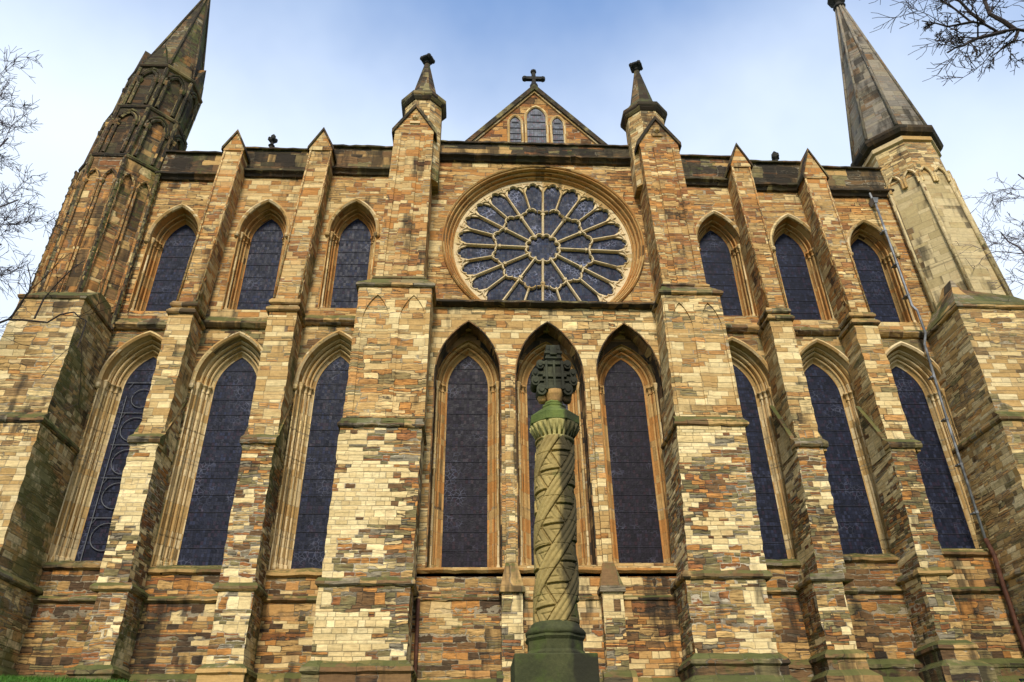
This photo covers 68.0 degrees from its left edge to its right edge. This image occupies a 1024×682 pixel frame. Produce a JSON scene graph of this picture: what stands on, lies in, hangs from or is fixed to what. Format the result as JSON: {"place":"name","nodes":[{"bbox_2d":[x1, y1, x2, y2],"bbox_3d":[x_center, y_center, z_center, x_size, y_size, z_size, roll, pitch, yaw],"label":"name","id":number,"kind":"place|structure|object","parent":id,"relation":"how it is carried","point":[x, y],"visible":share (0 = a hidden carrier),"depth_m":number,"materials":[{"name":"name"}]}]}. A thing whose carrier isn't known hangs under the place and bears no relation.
{"place":"outdoors","nodes":[
{"label":"outdoors","id":0,"kind":"place"},
{"bbox_2d":[0,674,1022,681],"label":"grass","id":1,"kind":"structure","parent":0,"point":[15,678],"depth_m":21.91,"materials":[{"name":"green plant"}]},
{"bbox_2d":[0,0,1023,338],"label":"sky","id":2,"kind":"structure","parent":0,"point":[764,77],"materials":[{"name":"blue"}]},
{"bbox_3d":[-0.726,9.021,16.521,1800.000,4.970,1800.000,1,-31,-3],"label":"ground","id":3,"kind":"structure","parent":0,"visible":0},
{"bbox_2d":[0,45,70,333],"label":"bare tree","id":4,"kind":"object","parent":3,"relation":"on","point":[8,272],"visible":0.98,"depth_m":32.25,"materials":[{"name":"brown plant"}]},
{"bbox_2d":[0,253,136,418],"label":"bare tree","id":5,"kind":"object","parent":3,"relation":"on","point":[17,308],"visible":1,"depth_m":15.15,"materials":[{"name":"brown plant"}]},
{"bbox_2d":[0,0,1023,681],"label":"cathedral","id":6,"kind":"structure","parent":3,"relation":"on","point":[296,442],"depth_m":30.70,"materials":[{"name":"stone"}]},
{"bbox_2d":[46,330,162,562],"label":"lancet window","id":7,"kind":"structure","parent":6,"relation":"in","point":[123,383],"depth_m":29.98,"materials":[{"name":"stone"}]},
{"bbox_2d":[127,203,200,310],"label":"lancet window","id":8,"kind":"structure","parent":6,"relation":"in","point":[170,239],"depth_m":34.99,"materials":[{"name":"blue glass"}]},
{"bbox_2d":[150,331,262,566],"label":"lancet window","id":9,"kind":"structure","parent":6,"relation":"in","point":[193,529],"depth_m":30.14,"materials":[{"name":"glass"}]},
{"bbox_2d":[221,198,290,309],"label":"lancet window","id":10,"kind":"structure","parent":6,"relation":"in","point":[261,233],"depth_m":35.30,"materials":[{"name":"blue glass"}]},
{"bbox_2d":[268,330,351,569],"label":"lancet window","id":11,"kind":"structure","parent":6,"relation":"in","point":[321,377],"depth_m":30.35,"materials":[{"name":"glass"}]},
{"bbox_2d":[318,198,379,307],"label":"lancet window","id":12,"kind":"structure","parent":6,"relation":"in","point":[352,231],"depth_m":35.66,"materials":[{"name":"blue glass"}]},
{"bbox_2d":[425,320,501,566],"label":"lancet window","id":13,"kind":"structure","parent":6,"relation":"in","point":[464,517],"depth_m":30.64,"materials":[{"name":"blue glass"}]},
{"bbox_2d":[507,114,523,141],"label":"gable window","id":14,"kind":"structure","parent":6,"relation":"in","point":[515,129],"depth_m":41.72,"materials":[{"name":"glass"}]},
{"bbox_2d":[524,105,548,142],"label":"gable window","id":15,"kind":"structure","parent":6,"relation":"in","point":[536,127],"depth_m":41.95,"materials":[{"name":"glass"}]},
{"bbox_2d":[442,165,644,301],"bbox_3d":[1.486,-4.574,36.017,9.596,9.596,0.820,1,-31,-3],"label":"rose window","id":16,"kind":"structure","parent":6,"relation":"in","point":[530,232],"depth_m":36.53,"materials":[{"name":"blue glass"}]},
{"bbox_2d":[515,321,597,564],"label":"lancet window","id":17,"kind":"structure","parent":6,"relation":"in","point":[526,404],"depth_m":30.71,"materials":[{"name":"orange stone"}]},
{"bbox_2d":[549,115,566,143],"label":"gable window","id":18,"kind":"structure","parent":6,"relation":"in","point":[557,126],"depth_m":41.83,"materials":[{"name":"glass"}]},
{"bbox_2d":[596,322,670,562],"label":"lancet window","id":19,"kind":"structure","parent":6,"relation":"in","point":[627,371],"depth_m":31.28,"materials":[{"name":"blue glass"}]},
{"bbox_2d":[695,210,757,316],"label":"lancet window","id":20,"kind":"structure","parent":6,"relation":"in","point":[724,268],"depth_m":36.46,"materials":[{"name":"blue glass"}]},
{"bbox_2d":[728,336,796,559],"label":"lancet window","id":21,"kind":"structure","parent":6,"relation":"in","point":[750,368],"depth_m":31.44,"materials":[{"name":"glass"}]},
{"bbox_2d":[769,213,835,319],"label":"lancet window","id":22,"kind":"structure","parent":6,"relation":"in","point":[803,285],"depth_m":36.42,"materials":[{"name":"blue glass"}]},
{"bbox_2d":[799,338,891,553],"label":"lancet window","id":23,"kind":"structure","parent":6,"relation":"in","point":[862,529],"depth_m":31.63,"materials":[{"name":"glass"}]},
{"bbox_2d":[846,219,919,322],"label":"lancet window","id":24,"kind":"structure","parent":6,"relation":"in","point":[882,285],"depth_m":36.50,"materials":[{"name":"blue glass"}]},
{"bbox_2d":[885,341,981,548],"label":"lancet window","id":25,"kind":"structure","parent":6,"relation":"in","point":[919,399],"depth_m":32.00,"materials":[{"name":"glass"}]},
{"bbox_2d":[510,345,599,681],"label":"memorial column","id":26,"kind":"structure","parent":3,"relation":"on","point":[555,634],"depth_m":16.64,"materials":[{"name":"stone"}]},
{"bbox_2d":[869,0,1023,85],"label":"bare tree","id":27,"kind":"object","parent":3,"relation":"on","point":[1011,29],"visible":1,"depth_m":20.87,"materials":[{"name":"brown plant"}]},
{"bbox_2d":[952,172,1023,300],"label":"bare tree","id":28,"kind":"object","parent":3,"relation":"on","point":[995,207],"visible":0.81,"depth_m":34.47,"materials":[{"name":"brown plant"}]}
]}

